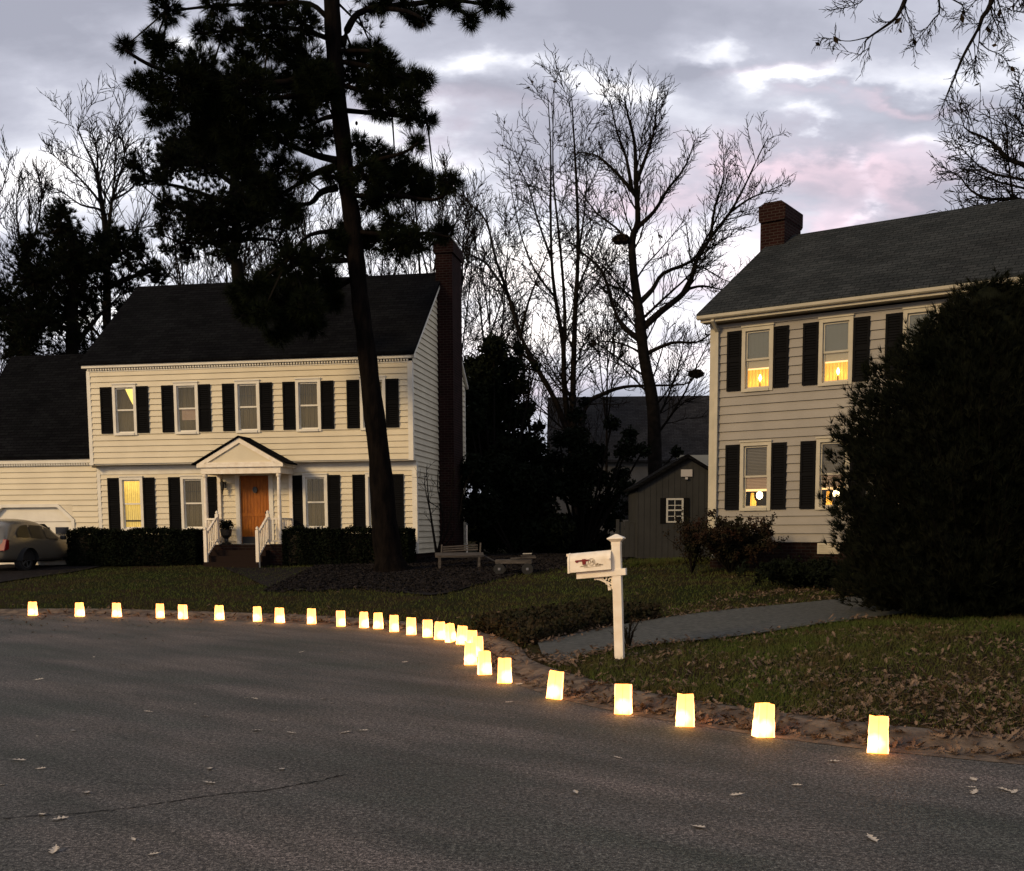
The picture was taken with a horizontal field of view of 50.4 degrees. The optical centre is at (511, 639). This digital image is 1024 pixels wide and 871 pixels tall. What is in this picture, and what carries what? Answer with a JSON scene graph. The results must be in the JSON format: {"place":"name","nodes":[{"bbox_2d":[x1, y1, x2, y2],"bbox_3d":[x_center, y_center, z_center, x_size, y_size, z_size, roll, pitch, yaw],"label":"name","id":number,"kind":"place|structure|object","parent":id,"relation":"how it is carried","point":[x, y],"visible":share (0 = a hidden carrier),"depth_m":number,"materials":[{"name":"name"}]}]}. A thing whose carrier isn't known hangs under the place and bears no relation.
{"place":"outdoors","nodes":[
{"label":"outdoors","id":0,"kind":"place"},
{"bbox_2d":[0,564,103,581],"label":"garage driveway","id":1,"kind":"structure","parent":0,"point":[8,572],"depth_m":30.24,"materials":[{"name":"concrete"}]},
{"bbox_2d":[0,519,67,569],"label":"parked car","id":2,"kind":"object","parent":1,"relation":"on","point":[26,544],"visible":0.78,"depth_m":30.54,"materials":[{"name":"grey paint"}]},
{"bbox_2d":[0,615,1023,870],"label":"street","id":3,"kind":"structure","parent":0,"point":[440,765],"depth_m":7.12,"materials":[{"name":"grey asphalt"}]},
{"bbox_2d":[28,602,37,614],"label":"luminaria bag","id":4,"kind":"object","parent":3,"relation":"on","point":[32,608],"visible":1,"depth_m":20.76,"materials":[{"name":"yellow"}]},
{"bbox_2d":[75,603,84,615],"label":"luminaria bag","id":5,"kind":"object","parent":3,"relation":"on","point":[79,609],"visible":1,"depth_m":20.47,"materials":[{"name":"yellow"}]},
{"bbox_2d":[112,603,121,616],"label":"luminaria bag","id":6,"kind":"object","parent":3,"relation":"on","point":[116,609],"visible":1,"depth_m":20.31,"materials":[{"name":"yellow"}]},
{"bbox_2d":[2,615,263,640],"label":"gutter leaves","id":7,"kind":"object","parent":3,"relation":"on","point":[100,625],"visible":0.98,"depth_m":19.55,"materials":[{"name":"brown plant"}]},
{"bbox_2d":[156,604,164,617],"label":"luminaria bag","id":8,"kind":"object","parent":3,"relation":"on","point":[159,610],"visible":1,"depth_m":20.03,"materials":[{"name":"yellow"}]},
{"bbox_2d":[178,604,187,618],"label":"luminaria bag","id":9,"kind":"object","parent":3,"relation":"on","point":[182,612],"visible":1,"depth_m":19.79,"materials":[{"name":"yellow"}]},
{"bbox_2d":[215,605,223,619],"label":"luminaria bag","id":10,"kind":"object","parent":3,"relation":"on","point":[219,612],"visible":1,"depth_m":19.52,"materials":[{"name":"yellow"}]},
{"bbox_2d":[6,675,486,818],"bbox_3d":[-0.795,0.723,8.764,1.935,0.001,6.700,2,6,22],"label":"road crack","id":11,"kind":"object","parent":3,"relation":"on","point":[189,798],"visible":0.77,"depth_m":6.55,"materials":[{"name":"black asphalt"}]},
{"bbox_2d":[253,606,261,620],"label":"luminaria bag","id":12,"kind":"object","parent":3,"relation":"on","point":[257,615],"visible":1,"depth_m":19.16,"materials":[{"name":"yellow"}]},
{"bbox_2d":[275,608,284,622],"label":"luminaria bag","id":13,"kind":"object","parent":3,"relation":"on","point":[279,615],"visible":1,"depth_m":18.84,"materials":[{"name":"yellow"}]},
{"bbox_2d":[307,608,315,623],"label":"luminaria bag","id":14,"kind":"object","parent":3,"relation":"on","point":[311,616],"visible":1,"depth_m":18.61,"materials":[{"name":"yellow"}]},
{"bbox_2d":[336,611,344,625],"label":"luminaria bag","id":15,"kind":"object","parent":3,"relation":"on","point":[340,618],"visible":1,"depth_m":18.10,"materials":[{"name":"yellow"}]},
{"bbox_2d":[359,612,368,627],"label":"luminaria bag","id":16,"kind":"object","parent":3,"relation":"on","point":[363,622],"visible":1,"depth_m":17.81,"materials":[{"name":"yellow"}]},
{"bbox_2d":[389,615,398,631],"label":"luminaria bag","id":17,"kind":"object","parent":3,"relation":"on","point":[394,625],"visible":1,"depth_m":17.09,"materials":[{"name":"yellow"}]},
{"bbox_2d":[406,617,415,634],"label":"luminaria bag","id":18,"kind":"object","parent":3,"relation":"on","point":[411,626],"visible":1,"depth_m":16.59,"materials":[{"name":"yellow"}]},
{"bbox_2d":[423,620,432,636],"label":"luminaria bag","id":19,"kind":"object","parent":3,"relation":"on","point":[427,627],"visible":1,"depth_m":16.19,"materials":[{"name":"yellow"}]},
{"bbox_2d":[434,621,444,639],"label":"luminaria bag","id":20,"kind":"object","parent":3,"relation":"on","point":[439,632],"visible":0.93,"depth_m":15.82,"materials":[{"name":"yellow"}]},
{"bbox_2d":[444,623,455,642],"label":"luminaria bag","id":21,"kind":"object","parent":3,"relation":"on","point":[450,632],"visible":0.99,"depth_m":15.52,"materials":[{"name":"yellow"}]},
{"bbox_2d":[464,642,476,664],"bbox_3d":[-0.491,0.165,12.889,0.153,0.261,0.099,-1,6,-4],"label":"luminaria bag","id":22,"kind":"object","parent":3,"relation":"on","point":[470,656],"visible":1,"depth_m":12.85,"materials":[{"name":"yellow"}]},
{"bbox_2d":[477,651,491,674],"bbox_3d":[-0.305,0.254,12.006,0.152,0.260,0.100,-1,6,-11],"label":"luminaria bag","id":23,"kind":"object","parent":3,"relation":"on","point":[484,666],"visible":1,"depth_m":11.97,"materials":[{"name":"yellow"}]},
{"bbox_2d":[497,658,511,682],"bbox_3d":[-0.077,0.320,11.342,0.150,0.260,0.100,0,6,5],"label":"luminaria bag","id":24,"kind":"object","parent":3,"relation":"on","point":[504,671],"visible":1,"depth_m":11.30,"materials":[{"name":"yellow"}]},
{"bbox_2d":[546,670,563,699],"bbox_3d":[0.411,0.427,10.270,0.146,0.259,0.100,6,7,11],"label":"luminaria bag","id":25,"kind":"object","parent":3,"relation":"on","point":[555,685],"visible":1,"depth_m":10.23,"materials":[{"name":"yellow"}]},
{"bbox_2d":[614,684,632,714],"bbox_3d":[0.962,0.510,9.407,0.147,0.260,0.097,1,6,16],"label":"luminaria bag","id":26,"kind":"object","parent":3,"relation":"on","point":[623,698],"visible":1,"depth_m":9.37,"materials":[{"name":"yellow"}]},
{"bbox_2d":[676,693,694,726],"bbox_3d":[1.403,0.569,8.808,0.153,0.261,0.099,1,6,8],"label":"luminaria bag","id":27,"kind":"object","parent":3,"relation":"on","point":[685,716],"visible":1,"depth_m":8.77,"materials":[{"name":"yellow"}]},
{"bbox_2d":[751,703,774,737],"bbox_3d":[1.930,0.614,8.338,0.152,0.260,0.100,1,5,-17],"label":"luminaria bag","id":28,"kind":"object","parent":3,"relation":"on","point":[763,725],"visible":1,"depth_m":8.30,"materials":[{"name":"yellow"}]},
{"bbox_2d":[867,715,888,753],"bbox_3d":[2.604,0.672,7.732,0.150,0.260,0.100,2,6,17],"label":"luminaria bag","id":29,"kind":"object","parent":3,"relation":"on","point":[878,737],"visible":1,"depth_m":7.70,"materials":[{"name":"yellow"}]},
{"bbox_2d":[0,541,1023,735],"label":"lawn","id":30,"kind":"structure","parent":0,"point":[533,647],"depth_m":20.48,"materials":[{"name":"plant"}]},
{"bbox_2d":[0,143,19,219],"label":"bare tree","id":31,"kind":"object","parent":30,"relation":"on","point":[4,183],"visible":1,"depth_m":48.24,"materials":[{"name":"brown plant"}]},
{"bbox_2d":[0,125,66,373],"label":"bare tree","id":32,"kind":"object","parent":30,"relation":"on","point":[41,197],"visible":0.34,"depth_m":52.22,"materials":[{"name":"brown plant"}]},
{"bbox_2d":[0,195,169,363],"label":"evergreen tree","id":33,"kind":"object","parent":30,"relation":"on","point":[74,260],"visible":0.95,"depth_m":38.98,"materials":[{"name":"green plant"}]},
{"bbox_2d":[4,63,184,353],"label":"bare tree","id":34,"kind":"object","parent":30,"relation":"on","point":[99,199],"visible":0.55,"depth_m":49.63,"materials":[{"name":"brown plant"}]},
{"bbox_2d":[66,525,202,565],"bbox_3d":[-10.942,-2.733,31.760,4.062,1.214,1.023,1,6,10],"label":"boxwood hedge","id":35,"kind":"object","parent":30,"relation":"on","point":[132,546],"visible":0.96,"depth_m":31.42,"materials":[{"name":"green plant"}]},
{"bbox_2d":[131,186,248,284],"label":"bare tree","id":36,"kind":"object","parent":30,"relation":"on","point":[176,262],"visible":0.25,"depth_m":47.54,"materials":[{"name":"brown plant"}]},
{"bbox_2d":[120,113,298,281],"bbox_3d":[-10.812,-12.450,40.218,6.424,15.226,5.158,0,6,0],"label":"scrub pine","id":37,"kind":"object","parent":30,"relation":"on","point":[211,218],"visible":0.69,"depth_m":38.65,"materials":[{"name":"green plant"}]},
{"bbox_2d":[0,239,468,567],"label":"colonial house","id":38,"kind":"structure","parent":30,"relation":"on","point":[184,406],"depth_m":32.04,"materials":[{"name":"beige"}]},
{"bbox_2d":[0,507,70,564],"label":"garage door","id":39,"kind":"structure","parent":38,"relation":"in","point":[53,518],"depth_m":33.33,"materials":[{"name":"white"}]},
{"bbox_2d":[111,383,137,435],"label":"window","id":40,"kind":"structure","parent":38,"relation":"in","point":[123,394],"depth_m":32.13,"materials":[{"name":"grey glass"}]},
{"bbox_2d":[118,476,143,530],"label":"window","id":41,"kind":"structure","parent":38,"relation":"in","point":[130,487],"depth_m":32.73,"materials":[{"name":"yellow glass"}]},
{"bbox_2d":[172,381,199,433],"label":"window","id":42,"kind":"structure","parent":38,"relation":"in","point":[186,417],"depth_m":31.77,"materials":[{"name":"grey glass"}]},
{"bbox_2d":[179,475,204,529],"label":"window","id":43,"kind":"structure","parent":38,"relation":"in","point":[191,486],"depth_m":32.39,"materials":[{"name":"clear glass"}]},
{"bbox_2d":[219,520,233,543],"bbox_3d":[-8.332,-3.146,31.728,0.476,0.732,0.430,5,8,40],"label":"urn planter","id":44,"kind":"object","parent":38,"relation":"on","point":[226,532],"visible":0.94,"depth_m":31.64,"materials":[{"name":"grey stone"}]},
{"bbox_2d":[233,379,260,432],"bbox_3d":[-7.615,-6.726,31.406,0.780,1.505,0.179,1,6,10],"label":"window","id":45,"kind":"structure","parent":38,"relation":"in","point":[247,400],"depth_m":31.44,"materials":[{"name":"clear glass"}]},
{"bbox_2d":[240,476,268,543],"bbox_3d":[-7.558,-3.816,32.030,0.890,1.990,0.148,1,6,10],"label":"front door","id":46,"kind":"structure","parent":38,"relation":"in","point":[254,489],"depth_m":32.04,"materials":[{"name":"orange wood"}]},
{"bbox_2d":[294,377,321,431],"bbox_3d":[-5.801,-6.702,31.086,0.780,1.505,0.179,1,6,10],"label":"window","id":47,"kind":"structure","parent":38,"relation":"in","point":[307,390],"depth_m":31.12,"materials":[{"name":"clear glass"}]},
{"bbox_2d":[301,473,327,528],"bbox_3d":[-5.712,-4.014,31.691,0.780,1.635,0.179,1,6,10],"label":"window","id":48,"kind":"structure","parent":38,"relation":"in","point":[314,485],"depth_m":31.73,"materials":[{"name":"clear glass"}]},
{"bbox_2d":[364,472,371,527],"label":"window","id":49,"kind":"structure","parent":38,"relation":"in","point":[367,488],"depth_m":31.37,"materials":[{"name":"white glass"}]},
{"bbox_2d":[359,375,385,429],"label":"window","id":50,"kind":"structure","parent":38,"relation":"in","point":[381,377],"depth_m":30.70,"materials":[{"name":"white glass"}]},
{"bbox_2d":[199,180,280,283],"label":"bare tree","id":51,"kind":"object","parent":30,"relation":"on","point":[248,261],"visible":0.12,"depth_m":48.57,"materials":[{"name":"brown plant"}]},
{"bbox_2d":[227,150,325,277],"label":"bare tree","id":52,"kind":"object","parent":30,"relation":"on","point":[268,234],"visible":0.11,"depth_m":50.93,"materials":[{"name":"brown plant"}]},
{"bbox_2d":[243,149,360,276],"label":"bare tree","id":53,"kind":"object","parent":30,"relation":"on","point":[301,235],"visible":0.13,"depth_m":47.33,"materials":[{"name":"brown plant"}]},
{"bbox_2d":[281,525,416,565],"bbox_3d":[-4.598,-2.663,30.640,3.741,1.162,1.050,1,6,10],"label":"boxwood hedge","id":54,"kind":"object","parent":30,"relation":"on","point":[303,544],"visible":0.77,"depth_m":30.37,"materials":[{"name":"green plant"}]},
{"bbox_2d":[341,201,464,310],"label":"bare tree","id":55,"kind":"object","parent":30,"relation":"on","point":[374,263],"visible":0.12,"depth_m":50.51,"materials":[{"name":"brown plant"}]},
{"bbox_2d":[224,557,627,594],"bbox_3d":[-0.404,-1.854,28.790,13.303,0.511,10.375,-4,7,-32],"label":"mulch bed","id":56,"kind":"object","parent":30,"relation":"on","point":[256,573],"visible":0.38,"depth_m":27.41,"materials":[{"name":"soil"}]},
{"bbox_2d":[108,0,514,572],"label":"pine tree","id":57,"kind":"object","parent":56,"relation":"on","point":[226,113],"visible":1,"depth_m":26.60,"materials":[{"name":"green plant"}]},
{"bbox_2d":[416,452,472,552],"bbox_3d":[-1.930,-3.615,29.219,1.986,2.731,1.006,5,8,42],"label":"crape myrtle","id":58,"kind":"object","parent":56,"relation":"on","point":[437,550],"visible":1,"depth_m":29.17,"materials":[{"name":"brown plant"}]},
{"bbox_2d":[435,543,483,567],"bbox_3d":[-1.375,-2.146,28.417,1.260,0.754,0.615,-1,6,-6],"label":"garden bench","id":59,"kind":"object","parent":56,"relation":"on","point":[451,554],"visible":0.92,"depth_m":28.37,"materials":[{"name":"grey wood"}]},
{"bbox_2d":[484,555,533,574],"bbox_3d":[-0.079,-1.825,26.532,1.212,0.472,0.630,0,6,3],"label":"garden cart","id":60,"kind":"object","parent":56,"relation":"on","point":[500,567],"visible":0.97,"depth_m":26.26,"materials":[{"name":"grey wood"}]},
{"bbox_2d":[511,553,535,558],"bbox_3d":[0.274,-2.032,26.523,0.622,0.152,0.236,0,6,-1],"label":"board pile","id":61,"kind":"object","parent":60,"relation":"on","point":[529,556],"visible":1,"depth_m":26.45,"materials":[{"name":"grey wood"}]},
{"bbox_2d":[616,519,635,556],"bbox_3d":[3.372,-2.947,31.766,0.670,1.120,0.100,0,6,0],"label":"board fence","id":62,"kind":"object","parent":56,"relation":"on","point":[627,529],"visible":0.64,"depth_m":31.75,"materials":[{"name":"grey wood"}]},
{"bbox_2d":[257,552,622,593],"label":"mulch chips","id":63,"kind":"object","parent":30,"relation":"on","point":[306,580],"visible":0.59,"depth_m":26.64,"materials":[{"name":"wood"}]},
{"bbox_2d":[379,121,522,356],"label":"bare tree","id":64,"kind":"object","parent":30,"relation":"on","point":[404,267],"visible":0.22,"depth_m":50.23,"materials":[{"name":"brown plant"}]},
{"bbox_2d":[419,149,512,357],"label":"bare tree","id":65,"kind":"object","parent":30,"relation":"on","point":[467,221],"visible":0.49,"depth_m":47.87,"materials":[{"name":"brown plant"}]},
{"bbox_2d":[450,176,538,401],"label":"bare tree","id":66,"kind":"object","parent":30,"relation":"on","point":[495,285],"visible":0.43,"depth_m":53.35,"materials":[{"name":"brown plant"}]},
{"bbox_2d":[463,333,549,526],"bbox_3d":[-0.268,-7.057,39.617,3.795,7.741,3.462,0,6,0],"label":"magnolia tree","id":67,"kind":"object","parent":30,"relation":"on","point":[497,388],"visible":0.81,"depth_m":38.97,"materials":[{"name":"green plant"}]},
{"bbox_2d":[467,479,552,540],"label":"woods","id":68,"kind":"object","parent":30,"relation":"on","point":[470,531],"depth_m":68.39,"materials":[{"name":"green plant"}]},
{"bbox_2d":[0,560,1023,757],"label":"leaf litter","id":69,"kind":"object","parent":30,"relation":"on","point":[851,708],"visible":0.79,"depth_m":10.24,"materials":[{"name":"brown plant"}]},
{"bbox_2d":[460,452,577,553],"bbox_3d":[0.094,-4.399,35.797,4.119,3.624,3.414,0,6,0],"label":"understorey shrub","id":70,"kind":"object","parent":30,"relation":"on","point":[530,522],"visible":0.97,"depth_m":35.64,"materials":[{"name":"green plant"}]},
{"bbox_2d":[500,276,569,455],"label":"bare tree","id":71,"kind":"object","parent":30,"relation":"on","point":[531,344],"visible":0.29,"depth_m":48.84,"materials":[{"name":"brown plant"}]},
{"bbox_2d":[432,42,691,513],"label":"slender tulip tree","id":72,"kind":"object","parent":30,"relation":"on","point":[573,378],"visible":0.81,"depth_m":44.37,"materials":[{"name":"brown plant"}]},
{"bbox_2d":[470,596,662,646],"bbox_3d":[0.819,-0.295,16.022,3.539,0.469,2.465,-5,7,-37],"label":"ground cover","id":73,"kind":"object","parent":30,"relation":"on","point":[544,620],"visible":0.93,"depth_m":15.82,"materials":[{"name":"green plant"}]},
{"bbox_2d":[566,534,626,658],"bbox_3d":[0.965,-0.460,12.328,0.680,1.445,0.216,-1,5,16],"label":"mailbox","id":74,"kind":"object","parent":30,"relation":"on","point":[593,562],"visible":0.97,"depth_m":12.23,"materials":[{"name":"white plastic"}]},
{"bbox_2d":[561,235,662,534],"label":"bare tree","id":75,"kind":"object","parent":30,"relation":"on","point":[607,412],"visible":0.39,"depth_m":47.04,"materials":[{"name":"brown plant"}]},
{"bbox_2d":[541,396,683,552],"bbox_3d":[3.445,-5.534,37.563,5.334,5.832,3.037,0,6,0],"label":"understorey shrub","id":76,"kind":"object","parent":30,"relation":"on","point":[578,464],"visible":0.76,"depth_m":37.33,"materials":[{"name":"green plant"}]},
{"bbox_2d":[547,395,708,535],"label":"house","id":77,"kind":"structure","parent":30,"relation":"on","point":[689,436],"depth_m":58.36,"materials":[{"name":"grey"}]},
{"bbox_2d":[613,493,627,519],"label":"window","id":78,"kind":"structure","parent":77,"relation":"in","point":[626,498],"depth_m":57.37,"materials":[{"name":"black"}]},
{"bbox_2d":[609,613,646,649],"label":"shrub","id":79,"kind":"object","parent":30,"relation":"on","point":[628,635],"visible":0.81,"depth_m":12.96,"materials":[{"name":"black plant"}]},
{"bbox_2d":[627,558,667,566],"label":"lily turf clump","id":80,"kind":"object","parent":30,"relation":"on","point":[646,563],"visible":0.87,"depth_m":27.13,"materials":[{"name":"green plant"}]},
{"bbox_2d":[624,454,709,557],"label":"garden shed","id":81,"kind":"structure","parent":30,"relation":"on","point":[656,498],"depth_m":31.07,"materials":[{"name":"grey wood"}]},
{"bbox_2d":[666,498,683,522],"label":"window","id":82,"kind":"structure","parent":81,"relation":"in","point":[671,503],"depth_m":31.07,"materials":[{"name":"grey"}]},
{"bbox_2d":[541,50,795,474],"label":"oak","id":83,"kind":"object","parent":30,"relation":"on","point":[641,325],"visible":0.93,"depth_m":40.78,"materials":[{"name":"brown plant"}]},
{"bbox_2d":[611,233,630,245],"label":"squirrel nest","id":84,"kind":"object","parent":83,"relation":"on","point":[620,238],"visible":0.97,"depth_m":40.55,"materials":[{"name":"black plant"}]},
{"bbox_2d":[687,369,703,378],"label":"squirrel nest","id":85,"kind":"object","parent":83,"relation":"on","point":[700,372],"visible":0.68,"depth_m":41.05,"materials":[{"name":"black plant"}]},
{"bbox_2d":[663,505,711,573],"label":"nandina shrub","id":86,"kind":"object","parent":30,"relation":"on","point":[692,552],"visible":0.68,"depth_m":24.64,"materials":[{"name":"black plant"}]},
{"bbox_2d":[680,455,708,465],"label":"pale roofed outbuilding","id":87,"kind":"structure","parent":30,"relation":"on","point":[704,459],"depth_m":45.12,"materials":[{"name":"grey"}]},
{"bbox_2d":[676,508,788,573],"bbox_3d":[4.872,-2.191,24.215,2.400,1.469,2.188,0,6,0],"label":"nandina shrub","id":88,"kind":"object","parent":30,"relation":"on","point":[729,546],"visible":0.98,"depth_m":23.80,"materials":[{"name":"green plant"}]},
{"bbox_2d":[732,554,858,589],"bbox_3d":[5.327,-1.307,20.568,2.480,0.694,2.763,0,6,0],"label":"shrub","id":89,"kind":"object","parent":30,"relation":"on","point":[798,574],"visible":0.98,"depth_m":20.15,"materials":[{"name":"green plant"}]},
{"bbox_2d":[696,198,1023,568],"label":"brick chimney house","id":90,"kind":"structure","parent":30,"relation":"on","point":[797,321],"depth_m":24.62,"materials":[{"name":"beige"}]},
{"bbox_2d":[739,439,771,510],"bbox_3d":[5.729,-3.794,25.250,0.780,1.605,0.535,4,7,34],"label":"window","id":91,"kind":"structure","parent":90,"relation":"in","point":[759,488],"depth_m":25.17,"materials":[{"name":"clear glass"}]},
{"bbox_2d":[741,323,773,392],"bbox_3d":[5.625,-6.416,24.850,0.780,1.485,0.209,4,7,34],"label":"window","id":92,"kind":"structure","parent":90,"relation":"in","point":[757,340],"depth_m":24.89,"materials":[{"name":"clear glass"}]},
{"bbox_2d":[815,436,849,509],"bbox_3d":[7.214,-3.699,24.244,0.780,1.605,0.535,4,7,34],"label":"window","id":93,"kind":"structure","parent":90,"relation":"in","point":[821,442],"depth_m":24.20,"materials":[{"name":"white glass"}]},
{"bbox_2d":[818,313,853,386],"bbox_3d":[7.111,-6.322,23.844,0.780,1.485,0.209,4,7,34],"label":"window","id":94,"kind":"structure","parent":90,"relation":"in","point":[835,352],"depth_m":23.87,"materials":[{"name":"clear glass"}]},
{"bbox_2d":[902,303,940,349],"bbox_3d":[8.599,-6.227,22.836,0.780,1.485,0.209,4,7,34],"label":"window","id":95,"kind":"structure","parent":90,"relation":"in","point":[914,312],"depth_m":22.85,"materials":[{"name":"white glass"}]},
{"bbox_2d":[811,0,1023,129],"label":"overhanging oak","id":96,"kind":"object","parent":30,"relation":"on","point":[988,9],"visible":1,"depth_m":11.99,"materials":[{"name":"brown plant"}]},
{"bbox_2d":[815,265,1023,618],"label":"cedar tree","id":97,"kind":"object","parent":30,"relation":"on","point":[937,453],"visible":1,"depth_m":14.12,"materials":[{"name":"green plant"}]},
{"bbox_2d":[927,67,1023,212],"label":"bare tree","id":98,"kind":"object","parent":30,"relation":"on","point":[1007,159],"visible":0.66,"depth_m":38.26,"materials":[{"name":"brown plant"}]},
{"bbox_2d":[0,606,1023,763],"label":"kerb","id":99,"kind":"structure","parent":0,"point":[812,726],"depth_m":9.31,"materials":[{"name":"grey concrete"}]},
{"bbox_2d":[373,613,382,628],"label":"luminaria bag","id":100,"kind":"object","parent":99,"relation":"on","point":[378,621],"visible":1,"depth_m":17.61,"materials":[{"name":"yellow"}]},
{"bbox_2d":[456,625,466,644],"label":"luminaria bag","id":101,"kind":"object","parent":99,"relation":"on","point":[461,639],"visible":0.96,"depth_m":15.13,"materials":[{"name":"yellow"}]},
{"bbox_2d":[467,630,476,642],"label":"luminaria bag","id":102,"kind":"object","parent":99,"relation":"on","point":[470,633],"visible":0.43,"depth_m":14.43,"materials":[{"name":"yellow"}]},
{"bbox_2d":[471,636,482,656],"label":"luminaria bag","id":103,"kind":"object","parent":99,"relation":"on","point":[478,640],"visible":0.55,"depth_m":13.65,"materials":[{"name":"yellow"}]},
{"bbox_2d":[0,0,1023,495],"label":"sky","id":104,"kind":"structure","parent":0,"point":[857,150],"materials":[{"name":"grey"}]},
{"bbox_2d":[538,597,906,660],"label":"driveway","id":105,"kind":"structure","parent":0,"point":[721,623],"depth_m":15.08,"materials":[{"name":"concrete"}]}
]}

